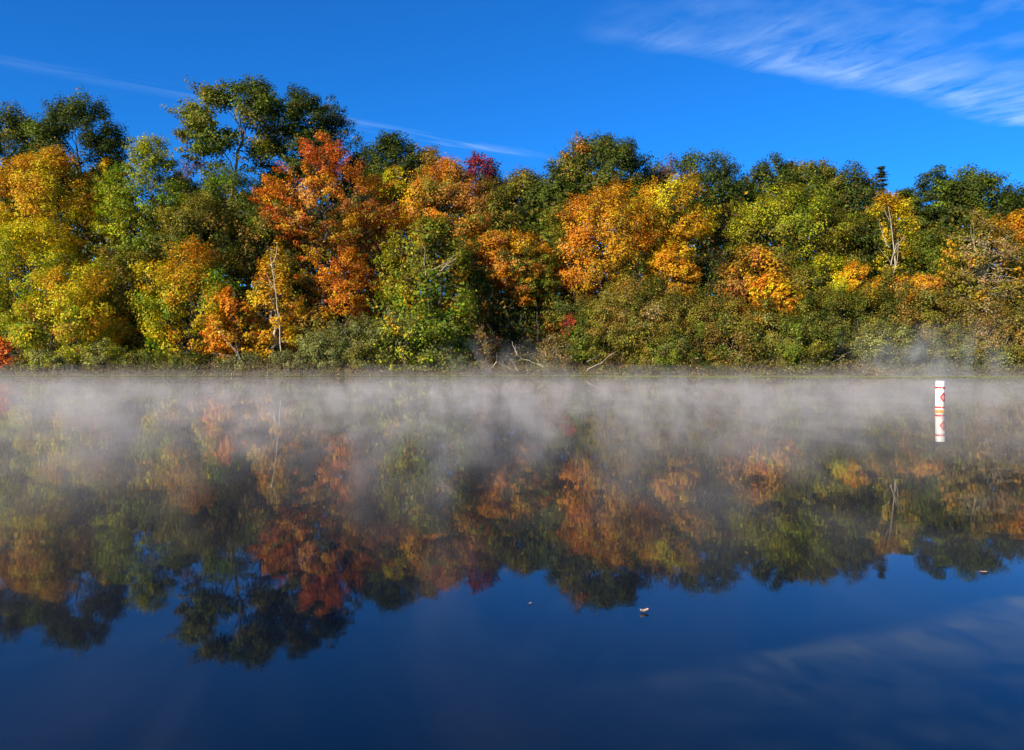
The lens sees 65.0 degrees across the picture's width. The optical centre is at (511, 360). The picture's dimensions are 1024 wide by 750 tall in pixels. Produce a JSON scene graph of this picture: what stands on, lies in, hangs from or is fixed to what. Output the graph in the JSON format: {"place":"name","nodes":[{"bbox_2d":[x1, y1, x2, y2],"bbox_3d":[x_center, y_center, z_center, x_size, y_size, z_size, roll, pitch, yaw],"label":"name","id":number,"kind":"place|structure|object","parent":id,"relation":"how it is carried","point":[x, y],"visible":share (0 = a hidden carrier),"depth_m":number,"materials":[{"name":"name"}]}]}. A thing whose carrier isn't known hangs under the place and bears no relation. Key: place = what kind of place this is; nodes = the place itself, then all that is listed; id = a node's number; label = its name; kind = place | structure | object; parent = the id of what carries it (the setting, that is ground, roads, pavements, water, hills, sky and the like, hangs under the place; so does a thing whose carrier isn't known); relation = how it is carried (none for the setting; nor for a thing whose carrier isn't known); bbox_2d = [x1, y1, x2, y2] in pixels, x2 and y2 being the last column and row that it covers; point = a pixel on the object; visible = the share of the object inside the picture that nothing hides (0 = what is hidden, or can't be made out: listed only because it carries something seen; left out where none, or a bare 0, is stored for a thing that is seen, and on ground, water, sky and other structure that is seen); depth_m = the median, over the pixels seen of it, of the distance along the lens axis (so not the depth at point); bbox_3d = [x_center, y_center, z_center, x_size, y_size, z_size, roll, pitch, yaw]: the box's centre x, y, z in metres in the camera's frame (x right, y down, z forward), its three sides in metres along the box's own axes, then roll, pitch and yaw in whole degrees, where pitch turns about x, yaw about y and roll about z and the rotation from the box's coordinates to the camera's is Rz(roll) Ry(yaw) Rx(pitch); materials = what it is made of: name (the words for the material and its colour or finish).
{"place":"outdoors","nodes":[
{"label":"outdoors","id":0,"kind":"place"},
{"bbox_2d":[0,376,1023,749],"bbox_3d":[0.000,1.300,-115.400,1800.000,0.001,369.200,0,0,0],"label":"water","id":1,"kind":"structure","parent":0,"point":[282,562],"depth_m":5.16,"materials":[{"name":"blue liquid"}]},
{"bbox_2d":[0,375,1023,378],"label":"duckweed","id":2,"kind":"object","parent":1,"relation":"on","point":[916,376],"visible":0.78,"depth_m":64.68,"materials":[{"name":"green plant"}]},
{"bbox_2d":[0,295,1023,375],"bbox_3d":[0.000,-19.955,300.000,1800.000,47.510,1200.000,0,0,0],"label":"ground","id":3,"kind":"structure","parent":0,"point":[358,373],"depth_m":68.93,"materials":[{"name":"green plant"}]},
{"bbox_2d":[0,98,77,354],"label":"oak tree","id":4,"kind":"object","parent":3,"relation":"on","point":[11,122],"visible":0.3,"depth_m":90.31,"materials":[{"name":"green plant"}]},
{"bbox_2d":[9,343,84,370],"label":"shrub","id":5,"kind":"object","parent":3,"relation":"on","point":[40,354],"visible":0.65,"depth_m":69.97,"materials":[{"name":"green plant"}]},
{"bbox_2d":[0,143,107,357],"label":"maple tree","id":6,"kind":"object","parent":3,"relation":"on","point":[40,163],"visible":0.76,"depth_m":82.23,"materials":[{"name":"yellow plant"}]},
{"bbox_2d":[0,214,114,350],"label":"maple tree","id":7,"kind":"object","parent":3,"relation":"on","point":[7,248],"visible":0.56,"depth_m":76.25,"materials":[{"name":"yellow plant"}]},
{"bbox_2d":[0,260,134,367],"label":"maple tree","id":8,"kind":"object","parent":3,"relation":"on","point":[99,330],"visible":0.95,"depth_m":71.45,"materials":[{"name":"yellow plant"}]},
{"bbox_2d":[0,83,136,354],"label":"oak tree","id":9,"kind":"object","parent":3,"relation":"on","point":[58,128],"visible":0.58,"depth_m":89.74,"materials":[{"name":"green plant"}]},
{"bbox_2d":[68,256,136,354],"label":"maple tree","id":10,"kind":"object","parent":3,"relation":"on","point":[116,300],"visible":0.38,"depth_m":75.69,"materials":[{"name":"yellow plant"}]},
{"bbox_2d":[77,337,128,368],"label":"shrub","id":11,"kind":"object","parent":3,"relation":"on","point":[106,353],"visible":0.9,"depth_m":70.75,"materials":[{"name":"green plant"}]},
{"bbox_2d":[79,226,156,358],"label":"oak tree","id":12,"kind":"object","parent":3,"relation":"on","point":[110,255],"visible":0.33,"depth_m":78.97,"materials":[{"name":"green plant"}]},
{"bbox_2d":[111,296,168,362],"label":"understorey tree","id":13,"kind":"object","parent":3,"relation":"on","point":[132,329],"visible":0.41,"depth_m":76.03,"materials":[{"name":"green plant"}]},
{"bbox_2d":[115,345,169,369],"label":"shrub","id":14,"kind":"object","parent":3,"relation":"on","point":[134,357],"visible":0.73,"depth_m":70.86,"materials":[{"name":"green plant"}]},
{"bbox_2d":[82,131,220,355],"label":"hemlock tree","id":15,"kind":"object","parent":3,"relation":"on","point":[144,149],"visible":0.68,"depth_m":80.60,"materials":[{"name":"green plant"}]},
{"bbox_2d":[123,252,183,361],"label":"oak tree","id":16,"kind":"object","parent":3,"relation":"on","point":[143,273],"visible":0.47,"depth_m":77.97,"materials":[{"name":"green plant"}]},
{"bbox_2d":[157,348,209,369],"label":"shrub","id":17,"kind":"object","parent":3,"relation":"on","point":[185,359],"visible":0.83,"depth_m":70.46,"materials":[{"name":"green plant"}]},
{"bbox_2d":[125,185,248,354],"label":"oak tree","id":18,"kind":"object","parent":3,"relation":"on","point":[190,218],"visible":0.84,"depth_m":78.16,"materials":[{"name":"green plant"}]},
{"bbox_2d":[126,234,252,363],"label":"maple tree","id":19,"kind":"object","parent":3,"relation":"on","point":[191,278],"visible":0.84,"depth_m":73.45,"materials":[{"name":"yellow plant"}]},
{"bbox_2d":[170,159,276,356],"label":"oak tree","id":20,"kind":"object","parent":3,"relation":"on","point":[212,185],"visible":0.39,"depth_m":83.36,"materials":[{"name":"green plant"}]},
{"bbox_2d":[200,284,265,358],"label":"maple tree","id":21,"kind":"object","parent":3,"relation":"on","point":[234,309],"visible":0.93,"depth_m":71.54,"materials":[{"name":"orange plant"}]},
{"bbox_2d":[159,73,315,353],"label":"oak tree","id":22,"kind":"object","parent":3,"relation":"on","point":[200,123],"visible":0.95,"depth_m":87.27,"materials":[{"name":"green plant"}]},
{"bbox_2d":[210,350,273,370],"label":"shrub","id":23,"kind":"object","parent":3,"relation":"on","point":[249,356],"visible":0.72,"depth_m":70.49,"materials":[{"name":"green plant"}]},
{"bbox_2d":[224,208,314,357],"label":"oak tree","id":24,"kind":"object","parent":3,"relation":"on","point":[248,255],"visible":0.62,"depth_m":80.74,"materials":[{"name":"green plant"}]},
{"bbox_2d":[238,238,311,361],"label":"birch tree","id":25,"kind":"object","parent":3,"relation":"on","point":[282,275],"visible":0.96,"depth_m":72.93,"materials":[{"name":"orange plant"}]},
{"bbox_2d":[235,153,320,350],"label":"oak tree","id":26,"kind":"object","parent":3,"relation":"on","point":[275,198],"visible":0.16,"depth_m":93.87,"materials":[{"name":"green plant"}]},
{"bbox_2d":[266,346,320,368],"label":"shrub","id":27,"kind":"object","parent":3,"relation":"on","point":[277,357],"visible":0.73,"depth_m":70.33,"materials":[{"name":"green plant"}]},
{"bbox_2d":[244,82,350,351],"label":"oak tree","id":28,"kind":"object","parent":3,"relation":"on","point":[320,116],"visible":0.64,"depth_m":89.06,"materials":[{"name":"green plant"}]},
{"bbox_2d":[268,268,328,354],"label":"oak tree","id":29,"kind":"object","parent":3,"relation":"on","point":[295,287],"visible":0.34,"depth_m":76.33,"materials":[{"name":"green plant"}]},
{"bbox_2d":[291,302,337,350],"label":"maple tree","id":30,"kind":"object","parent":3,"relation":"on","point":[320,321],"visible":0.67,"depth_m":73.33,"materials":[{"name":"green plant"}]},
{"bbox_2d":[246,131,407,358],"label":"maple tree","id":31,"kind":"object","parent":3,"relation":"on","point":[313,187],"visible":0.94,"depth_m":80.81,"materials":[{"name":"orange plant"}]},
{"bbox_2d":[291,320,371,370],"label":"shrub","id":32,"kind":"object","parent":3,"relation":"on","point":[321,344],"visible":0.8,"depth_m":70.17,"materials":[{"name":"green plant"}]},
{"bbox_2d":[296,111,368,349],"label":"oak tree","id":33,"kind":"object","parent":3,"relation":"on","point":[355,156],"visible":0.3,"depth_m":91.68,"materials":[{"name":"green plant"}]},
{"bbox_2d":[293,246,382,357],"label":"maple tree","id":34,"kind":"object","parent":3,"relation":"on","point":[357,272],"visible":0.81,"depth_m":76.66,"materials":[{"name":"orange plant"}]},
{"bbox_2d":[322,142,392,342],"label":"oak tree","id":35,"kind":"object","parent":3,"relation":"on","point":[345,189],"visible":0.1,"depth_m":92.64,"materials":[{"name":"green plant"}]},
{"bbox_2d":[332,311,402,369],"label":"shrub","id":36,"kind":"object","parent":3,"relation":"on","point":[362,349],"visible":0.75,"depth_m":70.17,"materials":[{"name":"green plant"}]},
{"bbox_2d":[329,196,406,357],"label":"maple tree","id":37,"kind":"object","parent":3,"relation":"on","point":[369,245],"visible":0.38,"depth_m":84.31,"materials":[{"name":"orange plant"}]},
{"bbox_2d":[350,129,426,353],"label":"oak tree","id":38,"kind":"object","parent":3,"relation":"on","point":[386,148],"visible":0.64,"depth_m":89.59,"materials":[{"name":"green plant"}]},
{"bbox_2d":[374,164,417,354],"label":"maple tree","id":39,"kind":"object","parent":3,"relation":"on","point":[389,175],"visible":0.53,"depth_m":86.28,"materials":[{"name":"plant"}]},
{"bbox_2d":[361,296,473,370],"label":"shrub","id":40,"kind":"object","parent":3,"relation":"on","point":[414,330],"visible":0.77,"depth_m":69.50,"materials":[{"name":"green plant"}]},
{"bbox_2d":[392,143,458,315],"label":"oak tree","id":41,"kind":"object","parent":3,"relation":"on","point":[431,154],"visible":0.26,"depth_m":90.44,"materials":[{"name":"green plant"}]},
{"bbox_2d":[365,210,487,364],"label":"birch tree","id":42,"kind":"object","parent":3,"relation":"on","point":[400,284],"visible":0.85,"depth_m":72.28,"materials":[{"name":"green plant"}]},
{"bbox_2d":[394,154,502,341],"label":"maple tree","id":43,"kind":"object","parent":3,"relation":"on","point":[453,173],"visible":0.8,"depth_m":82.54,"materials":[{"name":"orange plant"}]},
{"bbox_2d":[418,307,485,368],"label":"shrub","id":44,"kind":"object","parent":3,"relation":"on","point":[470,345],"visible":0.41,"depth_m":71.60,"materials":[{"name":"green plant"}]},
{"bbox_2d":[446,250,508,360],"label":"oak tree","id":45,"kind":"object","parent":3,"relation":"on","point":[488,290],"visible":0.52,"depth_m":76.07,"materials":[{"name":"green plant"}]},
{"bbox_2d":[459,151,502,354],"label":"maple tree","id":46,"kind":"object","parent":3,"relation":"on","point":[475,161],"visible":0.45,"depth_m":91.28,"materials":[{"name":"red plant"}]},
{"bbox_2d":[455,325,508,368],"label":"shrub","id":47,"kind":"object","parent":3,"relation":"on","point":[478,351],"visible":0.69,"depth_m":71.21,"materials":[{"name":"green plant"}]},
{"bbox_2d":[450,172,534,355],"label":"oak tree","id":48,"kind":"object","parent":3,"relation":"on","point":[501,219],"visible":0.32,"depth_m":84.40,"materials":[{"name":"green plant"}]},
{"bbox_2d":[0,148,1023,359],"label":"woodland","id":49,"kind":"object","parent":3,"relation":"on","point":[97,241],"visible":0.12,"depth_m":86.81,"materials":[{"name":"green plant"}]},
{"bbox_2d":[0,346,1023,375],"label":"undergrowth","id":50,"kind":"object","parent":3,"relation":"on","point":[614,370],"visible":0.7,"depth_m":68.93,"materials":[{"name":"green plant"}]},
{"bbox_2d":[454,227,571,363],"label":"maple tree","id":51,"kind":"object","parent":3,"relation":"on","point":[515,244],"visible":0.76,"depth_m":76.65,"materials":[{"name":"orange plant"}]},
{"bbox_2d":[470,296,563,359],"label":"understorey tree","id":52,"kind":"object","parent":3,"relation":"on","point":[527,346],"visible":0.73,"depth_m":78.65,"materials":[{"name":"green plant"}]},
{"bbox_2d":[484,163,551,354],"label":"oak tree","id":53,"kind":"object","parent":3,"relation":"on","point":[515,187],"visible":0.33,"depth_m":89.32,"materials":[{"name":"green plant"}]},
{"bbox_2d":[506,248,567,361],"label":"maple tree","id":54,"kind":"object","parent":3,"relation":"on","point":[551,283],"visible":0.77,"depth_m":77.16,"materials":[{"name":"orange plant"}]},
{"bbox_2d":[517,197,581,360],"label":"oak tree","id":55,"kind":"object","parent":3,"relation":"on","point":[553,223],"visible":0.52,"depth_m":80.63,"materials":[{"name":"green plant"}]},
{"bbox_2d":[518,156,582,348],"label":"oak tree","id":56,"kind":"object","parent":3,"relation":"on","point":[539,193],"visible":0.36,"depth_m":88.10,"materials":[{"name":"green plant"}]},
{"bbox_2d":[534,331,576,370],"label":"shrub","id":57,"kind":"object","parent":3,"relation":"on","point":[545,349],"visible":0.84,"depth_m":70.36,"materials":[{"name":"brown plant"}]},
{"bbox_2d":[540,285,605,362],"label":"understorey tree","id":58,"kind":"object","parent":3,"relation":"on","point":[554,315],"visible":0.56,"depth_m":77.07,"materials":[{"name":"green plant"}]},
{"bbox_2d":[554,308,608,369],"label":"shrub","id":59,"kind":"object","parent":3,"relation":"on","point":[578,354],"visible":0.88,"depth_m":71.14,"materials":[{"name":"green plant"}]},
{"bbox_2d":[540,176,666,347],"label":"maple tree","id":60,"kind":"object","parent":3,"relation":"on","point":[582,279],"visible":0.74,"depth_m":77.83,"materials":[{"name":"orange plant"}]},
{"bbox_2d":[546,129,661,327],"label":"oak tree","id":61,"kind":"object","parent":3,"relation":"on","point":[622,155],"visible":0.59,"depth_m":89.33,"materials":[{"name":"green plant"}]},
{"bbox_2d":[566,272,662,369],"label":"shrub","id":62,"kind":"object","parent":3,"relation":"on","point":[600,312],"visible":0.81,"depth_m":71.14,"materials":[{"name":"green plant"}]},
{"bbox_2d":[607,251,662,317],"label":"oak tree","id":63,"kind":"object","parent":3,"relation":"on","point":[645,277],"visible":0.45,"depth_m":76.34,"materials":[{"name":"green plant"}]},
{"bbox_2d":[610,268,709,367],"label":"shrub","id":64,"kind":"object","parent":3,"relation":"on","point":[661,326],"visible":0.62,"depth_m":71.02,"materials":[{"name":"green plant"}]},
{"bbox_2d":[634,329,703,370],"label":"shrub","id":65,"kind":"object","parent":3,"relation":"on","point":[673,355],"visible":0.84,"depth_m":69.65,"materials":[{"name":"green plant"}]},
{"bbox_2d":[616,163,725,325],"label":"maple tree","id":66,"kind":"object","parent":3,"relation":"on","point":[702,227],"visible":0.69,"depth_m":82.06,"materials":[{"name":"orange plant"}]},
{"bbox_2d":[642,236,702,314],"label":"maple tree","id":67,"kind":"object","parent":3,"relation":"on","point":[658,259],"visible":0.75,"depth_m":77.74,"materials":[{"name":"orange plant"}]},
{"bbox_2d":[655,278,737,366],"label":"shrub","id":68,"kind":"object","parent":3,"relation":"on","point":[707,330],"visible":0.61,"depth_m":71.30,"materials":[{"name":"green plant"}]},
{"bbox_2d":[660,147,757,348],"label":"oak tree","id":69,"kind":"object","parent":3,"relation":"on","point":[722,177],"visible":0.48,"depth_m":89.75,"materials":[{"name":"green plant"}]},
{"bbox_2d":[688,245,750,348],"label":"oak tree","id":70,"kind":"object","parent":3,"relation":"on","point":[711,276],"visible":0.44,"depth_m":81.04,"materials":[{"name":"green plant"}]},
{"bbox_2d":[693,295,774,370],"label":"shrub","id":71,"kind":"object","parent":3,"relation":"on","point":[740,340],"visible":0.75,"depth_m":70.87,"materials":[{"name":"green plant"}]},
{"bbox_2d":[696,197,774,342],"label":"oak tree","id":72,"kind":"object","parent":3,"relation":"on","point":[721,236],"visible":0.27,"depth_m":86.83,"materials":[{"name":"green plant"}]},
{"bbox_2d":[704,240,807,327],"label":"maple tree","id":73,"kind":"object","parent":3,"relation":"on","point":[754,260],"visible":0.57,"depth_m":76.57,"materials":[{"name":"orange plant"}]},
{"bbox_2d":[736,151,807,337],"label":"oak tree","id":74,"kind":"object","parent":3,"relation":"on","point":[761,172],"visible":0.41,"depth_m":91.83,"materials":[{"name":"green plant"}]},
{"bbox_2d":[745,268,805,353],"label":"maple tree","id":75,"kind":"object","parent":3,"relation":"on","point":[782,288],"visible":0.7,"depth_m":73.53,"materials":[{"name":"yellow plant"}]},
{"bbox_2d":[740,289,813,368],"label":"shrub","id":76,"kind":"object","parent":3,"relation":"on","point":[770,335],"visible":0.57,"depth_m":71.23,"materials":[{"name":"green plant"}]},
{"bbox_2d":[718,175,877,350],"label":"maple tree","id":77,"kind":"object","parent":3,"relation":"on","point":[792,194],"visible":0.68,"depth_m":80.62,"materials":[{"name":"green plant"}]},
{"bbox_2d":[768,312,835,369],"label":"shrub","id":78,"kind":"object","parent":3,"relation":"on","point":[785,350],"visible":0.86,"depth_m":69.79,"materials":[{"name":"green plant"}]},
{"bbox_2d":[787,258,834,343],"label":"oak tree","id":79,"kind":"object","parent":3,"relation":"on","point":[805,275],"visible":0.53,"depth_m":74.64,"materials":[{"name":"green plant"}]},
{"bbox_2d":[773,156,856,259],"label":"oak tree","id":80,"kind":"object","parent":3,"relation":"on","point":[824,172],"visible":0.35,"depth_m":91.76,"materials":[{"name":"green plant"}]},
{"bbox_2d":[784,285,862,369],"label":"shrub","id":81,"kind":"object","parent":3,"relation":"on","point":[810,304],"visible":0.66,"depth_m":71.17,"materials":[{"name":"green plant"}]},
{"bbox_2d":[805,249,856,353],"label":"maple tree","id":82,"kind":"object","parent":3,"relation":"on","point":[839,260],"visible":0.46,"depth_m":75.70,"materials":[{"name":"yellow plant"}]},
{"bbox_2d":[815,158,890,331],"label":"oak tree","id":83,"kind":"object","parent":3,"relation":"on","point":[860,186],"visible":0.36,"depth_m":91.16,"materials":[{"name":"green plant"}]},
{"bbox_2d":[824,259,886,354],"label":"maple tree","id":84,"kind":"object","parent":3,"relation":"on","point":[849,274],"visible":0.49,"depth_m":75.02,"materials":[{"name":"yellow plant"}]},
{"bbox_2d":[821,196,905,339],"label":"oak tree","id":85,"kind":"object","parent":3,"relation":"on","point":[873,227],"visible":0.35,"depth_m":83.17,"materials":[{"name":"green plant"}]},
{"bbox_2d":[818,279,913,366],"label":"shrub","id":86,"kind":"object","parent":3,"relation":"on","point":[859,304],"visible":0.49,"depth_m":72.09,"materials":[{"name":"green plant"}]},
{"bbox_2d":[843,308,930,368],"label":"shrub","id":87,"kind":"object","parent":3,"relation":"on","point":[872,340],"visible":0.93,"depth_m":69.44,"materials":[{"name":"green plant"}]},
{"bbox_2d":[852,190,925,287],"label":"maple tree","id":88,"kind":"object","parent":3,"relation":"on","point":[895,207],"visible":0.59,"depth_m":83.96,"materials":[{"name":"yellow plant"}]},
{"bbox_2d":[867,277,954,366],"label":"shrub","id":89,"kind":"object","parent":3,"relation":"on","point":[906,314],"visible":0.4,"depth_m":71.76,"materials":[{"name":"green plant"}]},
{"bbox_2d":[889,272,946,329],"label":"maple tree","id":90,"kind":"object","parent":3,"relation":"on","point":[924,280],"visible":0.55,"depth_m":74.45,"materials":[{"name":"orange plant"}]},
{"bbox_2d":[894,335,952,370],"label":"shrub","id":91,"kind":"object","parent":3,"relation":"on","point":[938,356],"visible":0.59,"depth_m":69.67,"materials":[{"name":"green plant"}]},
{"bbox_2d":[884,218,981,335],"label":"oak tree","id":92,"kind":"object","parent":3,"relation":"on","point":[934,254],"visible":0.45,"depth_m":80.94,"materials":[{"name":"green plant"}]},
{"bbox_2d":[888,164,994,335],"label":"oak tree","id":93,"kind":"object","parent":3,"relation":"on","point":[941,183],"visible":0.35,"depth_m":89.99,"materials":[{"name":"green plant"}]},
{"bbox_2d":[905,286,987,369],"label":"shrub","id":94,"kind":"object","parent":3,"relation":"on","point":[942,305],"visible":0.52,"depth_m":71.30,"materials":[{"name":"green plant"}]},
{"bbox_2d":[926,253,979,334],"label":"oak tree","id":95,"kind":"object","parent":3,"relation":"on","point":[949,274],"visible":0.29,"depth_m":74.87,"materials":[{"name":"green plant"}]},
{"bbox_2d":[940,331,1003,370],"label":"shrub","id":96,"kind":"object","parent":3,"relation":"on","point":[966,355],"visible":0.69,"depth_m":69.39,"materials":[{"name":"green plant"}]},
{"bbox_2d":[930,159,1023,336],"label":"oak tree","id":97,"kind":"object","parent":3,"relation":"on","point":[979,185],"visible":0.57,"depth_m":89.00,"materials":[{"name":"green plant"}]},
{"bbox_2d":[935,207,1023,336],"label":"birch tree","id":98,"kind":"object","parent":3,"relation":"on","point":[974,262],"visible":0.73,"depth_m":74.19,"materials":[{"name":"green plant"}]},
{"bbox_2d":[938,294,1020,366],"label":"shrub","id":99,"kind":"object","parent":3,"relation":"on","point":[989,317],"visible":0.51,"depth_m":71.34,"materials":[{"name":"green plant"}]},
{"bbox_2d":[970,296,1023,368],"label":"shrub","id":100,"kind":"object","parent":3,"relation":"on","point":[1018,336],"visible":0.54,"depth_m":71.08,"materials":[{"name":"green plant"}]},
{"bbox_2d":[0,0,1023,294],"label":"sky","id":101,"kind":"structure","parent":0,"point":[906,87],"materials":[{"name":"blue"}]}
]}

